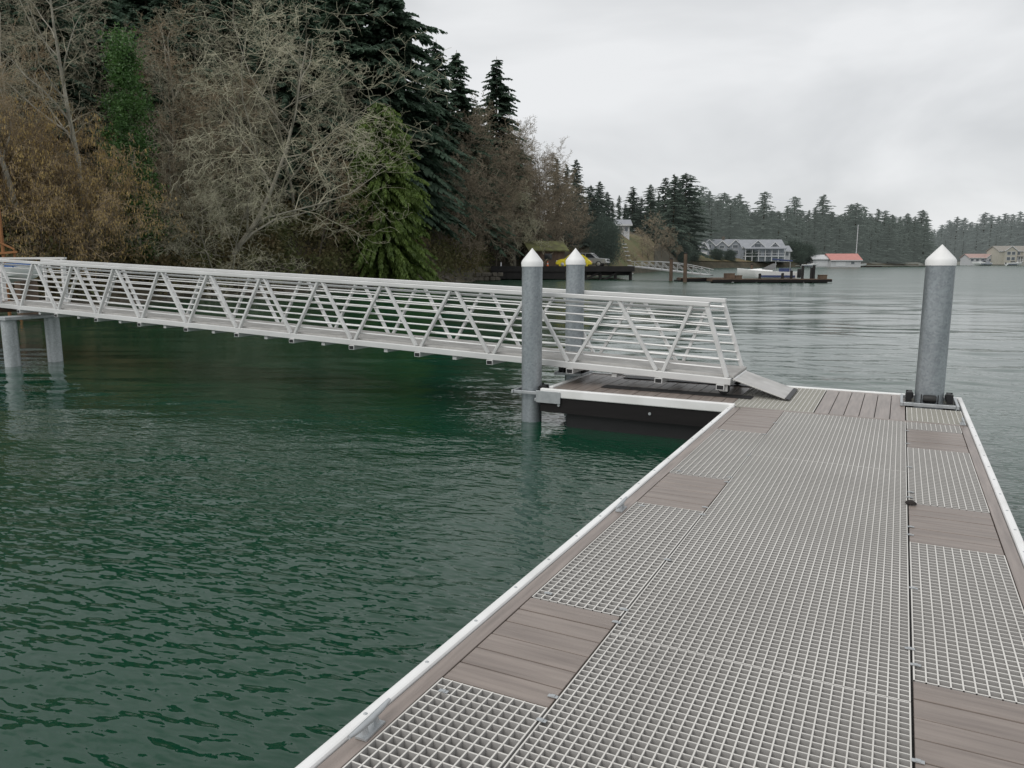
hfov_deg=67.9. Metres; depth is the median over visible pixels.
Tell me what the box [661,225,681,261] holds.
bare tree
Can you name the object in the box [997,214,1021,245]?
conifer tree
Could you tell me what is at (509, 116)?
bare tree
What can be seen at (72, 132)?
bare tree
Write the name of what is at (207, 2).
fir tree
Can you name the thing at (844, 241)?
conifer tree
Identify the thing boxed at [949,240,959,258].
conifer tree
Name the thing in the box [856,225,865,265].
sailing boat
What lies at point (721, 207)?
conifer tree
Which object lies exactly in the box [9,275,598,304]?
shore rubble
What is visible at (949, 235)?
conifer tree
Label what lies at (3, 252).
timber scaffold
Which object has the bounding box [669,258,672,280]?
timber piling
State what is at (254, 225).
bare tree
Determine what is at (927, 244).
conifer tree
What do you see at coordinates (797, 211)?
conifer tree
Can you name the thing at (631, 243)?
grass slope
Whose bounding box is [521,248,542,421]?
steel piling
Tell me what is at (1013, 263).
motor boat
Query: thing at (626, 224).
hillside house
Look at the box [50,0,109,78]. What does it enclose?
fir tree
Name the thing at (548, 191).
bare tree
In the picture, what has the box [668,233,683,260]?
bare tree
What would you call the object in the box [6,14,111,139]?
bare tree
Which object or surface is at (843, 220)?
conifer tree
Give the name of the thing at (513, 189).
bare tree
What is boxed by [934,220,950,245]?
conifer tree
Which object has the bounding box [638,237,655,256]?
bare shrub
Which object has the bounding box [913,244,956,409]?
steel piling
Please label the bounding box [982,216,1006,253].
conifer tree
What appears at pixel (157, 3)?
fir tree
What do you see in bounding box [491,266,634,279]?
timber wharf
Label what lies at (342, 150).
fir tree
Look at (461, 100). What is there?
fir tree
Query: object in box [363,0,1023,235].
sky
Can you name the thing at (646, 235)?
bare shrub
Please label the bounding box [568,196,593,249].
conifer tree
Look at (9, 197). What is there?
hazel bush
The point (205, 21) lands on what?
bare tree
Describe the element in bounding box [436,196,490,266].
bare tree
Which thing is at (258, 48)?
fir tree
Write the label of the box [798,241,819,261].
evergreen shrub
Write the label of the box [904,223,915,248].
conifer tree
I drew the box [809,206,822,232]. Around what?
conifer tree
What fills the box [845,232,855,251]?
conifer tree
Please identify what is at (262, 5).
fir tree
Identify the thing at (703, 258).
shore lawn
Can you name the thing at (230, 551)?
water
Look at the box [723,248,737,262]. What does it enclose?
evergreen shrub
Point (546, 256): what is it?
window
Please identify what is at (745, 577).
floating dock
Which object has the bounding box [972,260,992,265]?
motor boat
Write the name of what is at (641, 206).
conifer tree
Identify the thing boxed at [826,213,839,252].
conifer tree
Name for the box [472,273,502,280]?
rock wall
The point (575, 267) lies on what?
steel piling
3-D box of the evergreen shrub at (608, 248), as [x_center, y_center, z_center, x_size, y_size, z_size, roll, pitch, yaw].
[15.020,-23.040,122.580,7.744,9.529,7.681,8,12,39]
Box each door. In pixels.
[816,260,827,265]
[836,261,845,265]
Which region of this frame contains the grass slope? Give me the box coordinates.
[609,234,653,265]
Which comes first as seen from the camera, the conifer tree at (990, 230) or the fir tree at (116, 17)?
the fir tree at (116, 17)
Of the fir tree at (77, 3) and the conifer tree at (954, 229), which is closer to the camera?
the fir tree at (77, 3)
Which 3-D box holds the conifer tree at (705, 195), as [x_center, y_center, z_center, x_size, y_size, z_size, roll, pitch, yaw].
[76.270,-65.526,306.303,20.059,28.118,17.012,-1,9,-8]
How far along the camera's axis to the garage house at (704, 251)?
270.92 m
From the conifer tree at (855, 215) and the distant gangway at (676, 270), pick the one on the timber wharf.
the distant gangway at (676, 270)
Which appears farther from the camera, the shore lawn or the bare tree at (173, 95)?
the shore lawn
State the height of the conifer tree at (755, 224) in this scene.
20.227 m
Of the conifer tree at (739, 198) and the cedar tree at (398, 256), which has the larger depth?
the conifer tree at (739, 198)
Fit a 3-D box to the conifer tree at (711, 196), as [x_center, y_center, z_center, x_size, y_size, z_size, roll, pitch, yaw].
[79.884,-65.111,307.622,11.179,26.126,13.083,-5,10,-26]
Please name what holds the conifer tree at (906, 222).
on the wooded hillside
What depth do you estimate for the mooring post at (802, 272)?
77.29 m
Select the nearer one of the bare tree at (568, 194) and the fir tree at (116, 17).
the fir tree at (116, 17)
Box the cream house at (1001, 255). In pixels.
[985,246,1023,264]
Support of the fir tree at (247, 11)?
on the wooded hillside
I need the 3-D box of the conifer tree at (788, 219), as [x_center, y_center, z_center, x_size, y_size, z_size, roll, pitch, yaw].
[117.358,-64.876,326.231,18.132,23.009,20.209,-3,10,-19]
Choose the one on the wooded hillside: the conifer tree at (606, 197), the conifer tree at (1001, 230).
the conifer tree at (606, 197)
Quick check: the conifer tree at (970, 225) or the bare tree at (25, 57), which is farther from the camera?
the conifer tree at (970, 225)
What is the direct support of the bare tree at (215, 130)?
on the wooded hillside
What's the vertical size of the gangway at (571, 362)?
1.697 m
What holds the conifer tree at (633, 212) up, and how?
on the wooded hillside
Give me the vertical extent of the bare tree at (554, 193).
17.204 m
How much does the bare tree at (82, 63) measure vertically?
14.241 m
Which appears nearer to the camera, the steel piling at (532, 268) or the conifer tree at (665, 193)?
the steel piling at (532, 268)
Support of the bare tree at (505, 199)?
on the wooded hillside
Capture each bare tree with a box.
[0,0,46,260]
[0,0,104,182]
[0,0,112,274]
[0,0,181,151]
[0,14,102,192]
[0,56,35,148]
[0,61,95,243]
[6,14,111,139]
[73,107,284,297]
[74,5,223,208]
[85,139,152,219]
[86,122,316,297]
[128,0,250,198]
[131,129,208,240]
[136,145,230,248]
[140,30,302,247]
[142,0,280,136]
[148,0,452,272]
[152,56,275,218]
[179,107,278,262]
[191,27,305,216]
[202,24,339,236]
[212,0,347,200]
[292,124,379,261]
[301,79,388,221]
[427,128,477,252]
[434,90,505,246]
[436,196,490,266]
[440,140,513,254]
[448,160,501,266]
[449,101,523,240]
[476,137,536,264]
[477,180,524,265]
[479,114,553,265]
[484,179,568,265]
[497,110,557,233]
[498,155,564,259]
[499,120,552,249]
[516,135,582,240]
[518,201,554,263]
[526,143,571,237]
[529,147,581,240]
[529,153,565,239]
[536,163,598,240]
[541,176,589,246]
[553,199,595,250]
[639,213,664,259]
[658,223,674,256]
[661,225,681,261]
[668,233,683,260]
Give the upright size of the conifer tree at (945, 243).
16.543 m
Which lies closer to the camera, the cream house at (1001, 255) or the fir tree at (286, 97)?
the fir tree at (286, 97)
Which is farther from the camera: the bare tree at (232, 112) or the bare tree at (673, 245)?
the bare tree at (673, 245)
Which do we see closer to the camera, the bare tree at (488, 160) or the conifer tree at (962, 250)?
the bare tree at (488, 160)
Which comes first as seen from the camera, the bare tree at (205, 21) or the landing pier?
the landing pier
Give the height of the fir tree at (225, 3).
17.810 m
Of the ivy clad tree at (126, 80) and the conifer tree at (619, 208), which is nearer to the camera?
the ivy clad tree at (126, 80)
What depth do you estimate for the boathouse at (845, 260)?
294.45 m
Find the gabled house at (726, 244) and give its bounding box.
[701,236,739,257]
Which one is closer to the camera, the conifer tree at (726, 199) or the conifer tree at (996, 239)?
the conifer tree at (726, 199)
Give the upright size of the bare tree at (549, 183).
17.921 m
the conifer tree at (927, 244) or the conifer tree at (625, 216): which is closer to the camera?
the conifer tree at (625, 216)
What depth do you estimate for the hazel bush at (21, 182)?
35.39 m
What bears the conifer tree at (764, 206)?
on the wooded hillside
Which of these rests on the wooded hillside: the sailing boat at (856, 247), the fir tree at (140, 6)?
the fir tree at (140, 6)
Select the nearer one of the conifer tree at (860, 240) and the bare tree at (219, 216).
the bare tree at (219, 216)
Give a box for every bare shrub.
[633,223,650,243]
[636,233,658,259]
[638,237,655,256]
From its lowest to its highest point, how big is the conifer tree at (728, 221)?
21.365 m
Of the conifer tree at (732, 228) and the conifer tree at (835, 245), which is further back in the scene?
the conifer tree at (835, 245)
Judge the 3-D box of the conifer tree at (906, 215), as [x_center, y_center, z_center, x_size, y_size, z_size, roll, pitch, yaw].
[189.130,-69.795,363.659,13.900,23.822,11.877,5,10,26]
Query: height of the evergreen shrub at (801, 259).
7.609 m
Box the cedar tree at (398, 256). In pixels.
[329,102,443,288]
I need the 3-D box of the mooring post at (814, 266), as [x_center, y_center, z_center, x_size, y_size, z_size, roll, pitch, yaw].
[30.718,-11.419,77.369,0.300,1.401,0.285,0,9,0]
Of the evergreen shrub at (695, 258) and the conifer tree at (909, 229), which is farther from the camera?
the conifer tree at (909, 229)
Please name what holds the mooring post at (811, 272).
on the distant float at (770, 280)
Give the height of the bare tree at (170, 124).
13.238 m
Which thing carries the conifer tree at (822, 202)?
on the wooded hillside
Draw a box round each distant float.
[674,277,723,281]
[707,279,831,282]
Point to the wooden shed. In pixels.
(554, 253)
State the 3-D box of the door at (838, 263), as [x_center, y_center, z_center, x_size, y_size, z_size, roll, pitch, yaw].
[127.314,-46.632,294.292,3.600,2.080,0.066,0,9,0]
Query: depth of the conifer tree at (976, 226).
495.69 m
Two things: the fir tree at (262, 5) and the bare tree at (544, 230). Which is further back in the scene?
the bare tree at (544, 230)
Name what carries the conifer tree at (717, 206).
on the wooded hillside
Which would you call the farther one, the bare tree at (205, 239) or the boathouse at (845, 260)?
the boathouse at (845, 260)
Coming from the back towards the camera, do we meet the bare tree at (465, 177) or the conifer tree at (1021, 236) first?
the conifer tree at (1021, 236)
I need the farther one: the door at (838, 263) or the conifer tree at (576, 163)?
the door at (838, 263)
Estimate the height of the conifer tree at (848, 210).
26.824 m
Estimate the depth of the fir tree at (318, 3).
68.56 m
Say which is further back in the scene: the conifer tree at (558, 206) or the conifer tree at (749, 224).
the conifer tree at (749, 224)
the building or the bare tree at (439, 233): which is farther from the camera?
the building
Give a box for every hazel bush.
[0,72,132,223]
[0,95,143,262]
[0,100,159,262]
[0,107,166,251]
[0,112,68,260]
[0,155,162,280]
[7,163,196,283]
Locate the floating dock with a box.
[295,367,1023,767]
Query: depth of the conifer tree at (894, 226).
347.37 m
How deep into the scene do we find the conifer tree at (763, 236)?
310.34 m
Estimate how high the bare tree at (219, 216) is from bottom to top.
11.134 m
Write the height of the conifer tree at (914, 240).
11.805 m
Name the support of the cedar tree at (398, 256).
on the wooded hillside
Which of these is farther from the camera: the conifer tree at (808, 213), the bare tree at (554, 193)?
the conifer tree at (808, 213)
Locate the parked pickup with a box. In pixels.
[580,253,609,265]
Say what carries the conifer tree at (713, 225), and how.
on the wooded hillside
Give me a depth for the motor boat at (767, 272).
79.18 m
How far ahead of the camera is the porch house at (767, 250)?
273.16 m
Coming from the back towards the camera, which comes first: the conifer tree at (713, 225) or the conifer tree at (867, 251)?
the conifer tree at (867, 251)
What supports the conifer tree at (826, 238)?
on the wooded hillside
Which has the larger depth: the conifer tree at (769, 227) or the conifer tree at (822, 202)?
the conifer tree at (822, 202)
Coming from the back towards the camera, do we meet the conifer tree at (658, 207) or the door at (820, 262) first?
the door at (820, 262)
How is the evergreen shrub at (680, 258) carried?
on the wooded hillside
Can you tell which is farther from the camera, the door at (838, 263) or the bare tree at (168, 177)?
the door at (838, 263)
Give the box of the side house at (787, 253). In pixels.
[774,246,791,261]
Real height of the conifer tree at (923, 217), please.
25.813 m
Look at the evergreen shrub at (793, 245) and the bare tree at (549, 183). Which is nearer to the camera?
the bare tree at (549, 183)
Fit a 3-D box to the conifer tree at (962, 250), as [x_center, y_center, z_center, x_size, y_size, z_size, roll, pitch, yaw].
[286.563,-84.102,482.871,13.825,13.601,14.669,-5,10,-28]
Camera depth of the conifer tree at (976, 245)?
490.93 m
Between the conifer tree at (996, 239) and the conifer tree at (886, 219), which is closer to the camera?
the conifer tree at (886, 219)
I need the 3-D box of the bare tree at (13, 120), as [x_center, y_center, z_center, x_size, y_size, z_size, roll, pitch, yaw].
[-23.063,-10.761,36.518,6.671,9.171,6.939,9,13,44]
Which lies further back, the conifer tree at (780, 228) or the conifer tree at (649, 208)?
the conifer tree at (780, 228)
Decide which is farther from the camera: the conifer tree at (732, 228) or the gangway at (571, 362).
the conifer tree at (732, 228)
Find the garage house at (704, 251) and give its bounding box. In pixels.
[698,242,709,254]
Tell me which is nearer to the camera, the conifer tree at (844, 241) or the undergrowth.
the undergrowth
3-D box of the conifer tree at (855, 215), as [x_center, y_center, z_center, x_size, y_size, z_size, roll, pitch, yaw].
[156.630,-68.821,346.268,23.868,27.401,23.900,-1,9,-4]
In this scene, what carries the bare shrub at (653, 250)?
on the grass slope
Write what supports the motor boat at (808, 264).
on the water
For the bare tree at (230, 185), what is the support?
on the wooded hillside
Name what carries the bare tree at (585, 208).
on the wooded hillside
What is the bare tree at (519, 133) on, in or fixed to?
on the wooded hillside
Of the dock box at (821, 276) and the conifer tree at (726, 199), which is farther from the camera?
the conifer tree at (726, 199)
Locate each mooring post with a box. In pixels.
[801,265,803,278]
[810,267,812,278]
[812,265,815,278]
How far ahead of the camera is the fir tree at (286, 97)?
57.87 m
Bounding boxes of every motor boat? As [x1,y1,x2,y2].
[737,258,800,278]
[800,262,817,266]
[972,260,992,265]
[1005,261,1021,265]
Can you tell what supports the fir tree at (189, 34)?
on the wooded hillside
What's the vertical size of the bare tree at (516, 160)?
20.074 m
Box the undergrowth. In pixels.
[0,133,578,301]
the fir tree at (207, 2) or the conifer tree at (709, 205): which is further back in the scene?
the conifer tree at (709, 205)
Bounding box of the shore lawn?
[699,255,793,261]
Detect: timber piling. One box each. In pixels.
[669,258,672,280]
[683,252,687,281]
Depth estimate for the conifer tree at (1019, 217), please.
467.42 m
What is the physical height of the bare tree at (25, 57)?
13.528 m
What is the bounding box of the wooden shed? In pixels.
[517,241,568,265]
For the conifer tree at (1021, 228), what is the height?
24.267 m
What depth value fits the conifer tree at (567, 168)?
129.75 m
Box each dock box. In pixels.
[723,273,734,278]
[817,275,826,278]
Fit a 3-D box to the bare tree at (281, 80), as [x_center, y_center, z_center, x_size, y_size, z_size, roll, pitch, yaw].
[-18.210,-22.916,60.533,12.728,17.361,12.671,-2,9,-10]
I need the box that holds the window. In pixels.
[544,254,551,258]
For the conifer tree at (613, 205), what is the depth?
175.96 m
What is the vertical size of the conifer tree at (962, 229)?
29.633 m
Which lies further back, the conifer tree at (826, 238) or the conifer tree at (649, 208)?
the conifer tree at (826, 238)
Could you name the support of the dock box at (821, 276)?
on the distant float at (770, 280)
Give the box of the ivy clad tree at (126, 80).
[92,21,174,275]
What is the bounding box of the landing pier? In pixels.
[0,257,68,366]
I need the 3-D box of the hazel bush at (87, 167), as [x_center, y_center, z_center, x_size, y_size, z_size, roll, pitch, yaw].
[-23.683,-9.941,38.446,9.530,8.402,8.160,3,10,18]
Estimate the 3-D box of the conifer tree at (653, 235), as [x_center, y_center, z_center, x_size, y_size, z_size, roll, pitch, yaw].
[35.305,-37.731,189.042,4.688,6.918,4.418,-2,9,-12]
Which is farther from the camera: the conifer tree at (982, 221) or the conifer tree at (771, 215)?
the conifer tree at (982, 221)
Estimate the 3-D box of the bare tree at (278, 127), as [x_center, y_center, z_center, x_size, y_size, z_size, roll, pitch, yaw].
[-18.409,-17.968,53.376,9.370,13.187,7.104,8,12,40]
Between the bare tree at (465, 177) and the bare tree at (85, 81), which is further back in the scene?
the bare tree at (465, 177)
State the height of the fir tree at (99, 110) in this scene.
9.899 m
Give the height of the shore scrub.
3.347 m
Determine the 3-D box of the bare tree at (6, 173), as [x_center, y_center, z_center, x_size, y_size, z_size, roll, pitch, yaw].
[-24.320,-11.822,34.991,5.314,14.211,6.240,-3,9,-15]
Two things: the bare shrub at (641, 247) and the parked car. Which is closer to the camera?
the parked car
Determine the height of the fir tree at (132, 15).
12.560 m
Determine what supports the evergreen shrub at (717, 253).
on the wooded hillside
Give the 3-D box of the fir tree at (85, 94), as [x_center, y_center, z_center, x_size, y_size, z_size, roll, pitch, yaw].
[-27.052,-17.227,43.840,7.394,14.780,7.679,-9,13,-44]
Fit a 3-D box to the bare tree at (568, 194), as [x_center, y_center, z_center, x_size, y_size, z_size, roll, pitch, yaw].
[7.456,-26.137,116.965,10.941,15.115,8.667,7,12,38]
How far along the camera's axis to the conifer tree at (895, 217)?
349.80 m
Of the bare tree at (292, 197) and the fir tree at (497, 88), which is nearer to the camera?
the bare tree at (292, 197)
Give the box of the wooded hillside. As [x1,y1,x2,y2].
[0,177,924,304]
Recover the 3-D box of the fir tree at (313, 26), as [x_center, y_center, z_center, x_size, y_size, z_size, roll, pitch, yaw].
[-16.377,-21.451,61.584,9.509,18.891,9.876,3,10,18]
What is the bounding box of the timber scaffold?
[0,209,17,315]
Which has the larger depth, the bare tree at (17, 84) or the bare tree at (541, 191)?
the bare tree at (541, 191)
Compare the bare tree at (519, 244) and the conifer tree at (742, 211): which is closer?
the bare tree at (519, 244)
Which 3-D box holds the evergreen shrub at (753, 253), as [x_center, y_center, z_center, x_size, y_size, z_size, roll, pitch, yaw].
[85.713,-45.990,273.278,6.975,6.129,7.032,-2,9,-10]
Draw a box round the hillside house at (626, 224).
[612,220,632,238]
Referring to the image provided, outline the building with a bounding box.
[960,254,991,264]
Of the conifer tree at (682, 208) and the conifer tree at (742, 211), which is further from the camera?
the conifer tree at (742, 211)
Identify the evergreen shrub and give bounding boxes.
[584,213,626,265]
[671,240,694,266]
[689,246,701,260]
[709,247,725,261]
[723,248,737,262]
[742,249,757,261]
[785,237,813,262]
[791,248,808,264]
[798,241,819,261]
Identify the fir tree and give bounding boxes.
[0,0,71,145]
[0,0,109,196]
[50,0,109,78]
[67,0,177,177]
[68,28,118,174]
[103,8,190,197]
[107,0,129,29]
[116,0,189,104]
[141,0,188,152]
[156,0,248,193]
[165,0,217,84]
[195,0,221,83]
[200,0,305,215]
[209,0,252,66]
[241,0,272,58]
[246,15,286,137]
[247,0,344,221]
[260,0,343,87]
[265,0,358,224]
[291,47,363,225]
[313,0,427,192]
[331,0,475,243]
[411,82,457,238]
[422,43,499,239]
[435,50,504,231]
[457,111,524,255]
[471,56,551,259]
[506,141,546,259]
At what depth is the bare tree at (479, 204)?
82.21 m
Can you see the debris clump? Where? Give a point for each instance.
(909, 502)
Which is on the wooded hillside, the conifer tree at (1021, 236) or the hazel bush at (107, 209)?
the hazel bush at (107, 209)
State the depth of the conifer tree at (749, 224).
310.92 m
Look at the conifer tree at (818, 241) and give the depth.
313.09 m
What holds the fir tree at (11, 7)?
on the wooded hillside
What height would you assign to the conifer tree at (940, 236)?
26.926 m
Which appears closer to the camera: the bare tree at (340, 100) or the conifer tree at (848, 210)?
the bare tree at (340, 100)
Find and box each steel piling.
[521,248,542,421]
[565,248,584,380]
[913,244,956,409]
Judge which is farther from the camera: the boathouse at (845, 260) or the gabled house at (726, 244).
the boathouse at (845, 260)
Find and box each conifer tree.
[543,157,571,240]
[559,164,577,242]
[564,160,589,242]
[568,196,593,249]
[575,185,604,244]
[581,194,603,239]
[595,182,611,227]
[601,192,622,242]
[609,202,616,219]
[614,195,622,219]
[621,204,632,229]
[622,187,647,231]
[636,198,645,233]
[637,184,666,237]
[647,219,662,243]
[654,178,671,225]
[655,193,664,234]
[658,175,694,252]
[661,173,723,259]
[667,185,695,252]
[686,187,714,243]
[697,186,711,204]
[701,197,725,236]
[704,209,725,238]
[706,191,716,203]
[712,201,725,238]
[716,193,750,239]
[716,200,725,222]
[719,204,751,239]
[721,203,745,239]
[723,210,743,238]
[727,198,746,238]
[734,194,752,228]
[738,204,757,238]
[745,203,758,239]
[749,192,782,239]
[749,211,756,238]
[752,211,762,234]
[754,222,773,239]
[756,213,777,239]
[768,210,777,236]
[770,212,791,243]
[773,211,791,240]
[782,206,801,241]
[783,196,807,223]
[804,210,813,228]
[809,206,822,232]
[814,195,840,226]
[815,231,834,254]
[816,228,837,254]
[822,211,841,229]
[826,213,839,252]
[827,227,867,262]
[828,239,847,253]
[837,213,851,235]
[841,203,853,220]
[841,203,874,246]
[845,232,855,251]
[850,226,872,261]
[860,207,872,222]
[860,237,871,261]
[869,209,881,229]
[876,211,897,250]
[889,215,912,260]
[890,218,904,255]
[898,216,924,245]
[899,213,912,228]
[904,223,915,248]
[907,216,921,244]
[907,238,925,262]
[913,210,936,258]
[914,225,935,262]
[924,216,937,250]
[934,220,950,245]
[934,225,945,244]
[937,239,951,249]
[941,222,955,244]
[946,216,963,247]
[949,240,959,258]
[952,218,969,253]
[953,241,970,260]
[960,212,994,253]
[960,221,973,239]
[966,230,983,253]
[967,224,983,253]
[977,215,1004,253]
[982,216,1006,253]
[986,231,1002,252]
[987,213,1011,243]
[992,225,1005,245]
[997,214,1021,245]
[1006,211,1023,243]
[1011,218,1023,245]
[1011,223,1023,245]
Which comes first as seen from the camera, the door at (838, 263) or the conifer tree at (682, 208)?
the conifer tree at (682, 208)
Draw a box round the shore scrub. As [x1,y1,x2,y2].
[795,261,924,265]
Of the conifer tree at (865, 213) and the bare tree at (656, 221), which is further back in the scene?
the conifer tree at (865, 213)
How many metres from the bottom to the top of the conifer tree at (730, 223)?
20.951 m
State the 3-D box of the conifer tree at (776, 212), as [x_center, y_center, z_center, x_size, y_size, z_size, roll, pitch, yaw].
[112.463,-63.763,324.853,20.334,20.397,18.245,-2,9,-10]
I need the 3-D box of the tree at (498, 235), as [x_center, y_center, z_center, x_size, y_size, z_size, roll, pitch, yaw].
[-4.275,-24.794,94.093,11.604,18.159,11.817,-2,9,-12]
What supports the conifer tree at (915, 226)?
on the wooded hillside
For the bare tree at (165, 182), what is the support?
on the wooded hillside
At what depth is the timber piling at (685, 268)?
77.96 m
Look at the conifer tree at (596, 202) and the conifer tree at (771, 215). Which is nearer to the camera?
the conifer tree at (596, 202)
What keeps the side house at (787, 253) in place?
on the wooded hillside
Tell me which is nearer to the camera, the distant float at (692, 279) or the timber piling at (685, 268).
the timber piling at (685, 268)
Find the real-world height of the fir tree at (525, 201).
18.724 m
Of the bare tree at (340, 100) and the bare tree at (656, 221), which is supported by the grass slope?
the bare tree at (656, 221)
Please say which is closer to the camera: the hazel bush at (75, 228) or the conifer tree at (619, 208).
the hazel bush at (75, 228)
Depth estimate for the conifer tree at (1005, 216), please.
491.06 m
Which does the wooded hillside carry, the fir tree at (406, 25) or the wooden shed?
the fir tree at (406, 25)
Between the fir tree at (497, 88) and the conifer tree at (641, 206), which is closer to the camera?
the fir tree at (497, 88)
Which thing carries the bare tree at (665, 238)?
on the wooded hillside
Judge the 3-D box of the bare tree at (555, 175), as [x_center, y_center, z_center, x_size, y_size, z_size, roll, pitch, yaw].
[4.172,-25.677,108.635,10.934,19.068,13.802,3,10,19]
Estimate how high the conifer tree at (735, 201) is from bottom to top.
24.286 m
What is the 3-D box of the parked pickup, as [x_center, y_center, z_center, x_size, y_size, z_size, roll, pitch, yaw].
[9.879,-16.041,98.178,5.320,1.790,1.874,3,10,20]
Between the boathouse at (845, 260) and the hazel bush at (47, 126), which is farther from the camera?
the boathouse at (845, 260)
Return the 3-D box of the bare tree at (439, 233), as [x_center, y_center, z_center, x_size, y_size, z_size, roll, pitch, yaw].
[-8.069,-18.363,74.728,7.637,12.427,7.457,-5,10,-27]
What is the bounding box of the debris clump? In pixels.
[905,500,916,504]
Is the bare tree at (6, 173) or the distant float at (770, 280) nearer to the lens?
the bare tree at (6, 173)
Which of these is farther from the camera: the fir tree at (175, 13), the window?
the window
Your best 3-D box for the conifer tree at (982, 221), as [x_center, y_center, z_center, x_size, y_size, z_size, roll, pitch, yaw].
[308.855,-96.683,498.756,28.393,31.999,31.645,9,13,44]
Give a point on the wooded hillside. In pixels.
(708, 264)
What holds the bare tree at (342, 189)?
on the wooded hillside
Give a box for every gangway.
[0,259,797,399]
[631,261,713,275]
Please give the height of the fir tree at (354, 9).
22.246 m
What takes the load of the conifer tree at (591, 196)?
on the wooded hillside
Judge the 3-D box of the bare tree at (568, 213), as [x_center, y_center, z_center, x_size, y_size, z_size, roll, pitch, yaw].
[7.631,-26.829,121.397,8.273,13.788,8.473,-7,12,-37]
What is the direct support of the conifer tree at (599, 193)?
on the wooded hillside
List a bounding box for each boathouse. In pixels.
[809,255,829,266]
[825,254,862,266]
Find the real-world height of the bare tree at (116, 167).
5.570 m
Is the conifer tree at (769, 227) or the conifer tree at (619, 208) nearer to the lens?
the conifer tree at (619, 208)
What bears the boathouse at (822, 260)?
on the deep water
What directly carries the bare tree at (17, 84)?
on the wooded hillside
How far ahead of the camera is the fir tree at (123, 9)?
61.21 m
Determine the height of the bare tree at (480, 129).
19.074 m
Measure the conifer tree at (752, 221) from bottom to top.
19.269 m
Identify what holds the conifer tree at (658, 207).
on the wooded hillside
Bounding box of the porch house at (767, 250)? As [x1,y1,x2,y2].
[737,240,786,260]
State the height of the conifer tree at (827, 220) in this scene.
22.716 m
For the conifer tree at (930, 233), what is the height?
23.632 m
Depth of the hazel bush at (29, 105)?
39.12 m
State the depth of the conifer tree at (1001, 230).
478.51 m
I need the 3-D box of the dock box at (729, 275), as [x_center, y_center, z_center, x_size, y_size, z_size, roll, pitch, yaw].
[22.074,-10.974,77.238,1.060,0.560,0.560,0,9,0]
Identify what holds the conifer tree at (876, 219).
on the wooded hillside
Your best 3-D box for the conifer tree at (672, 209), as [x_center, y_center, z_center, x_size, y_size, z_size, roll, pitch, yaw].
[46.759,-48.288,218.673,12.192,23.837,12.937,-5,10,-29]
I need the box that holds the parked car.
[556,254,591,265]
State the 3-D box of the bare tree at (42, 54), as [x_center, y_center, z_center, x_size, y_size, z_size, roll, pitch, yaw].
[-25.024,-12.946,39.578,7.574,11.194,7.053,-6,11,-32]
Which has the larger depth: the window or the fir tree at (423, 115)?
the window
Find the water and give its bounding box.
[0,265,1023,767]
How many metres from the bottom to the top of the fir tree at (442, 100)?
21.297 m
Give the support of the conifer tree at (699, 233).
on the wooded hillside
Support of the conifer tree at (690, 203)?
on the wooded hillside

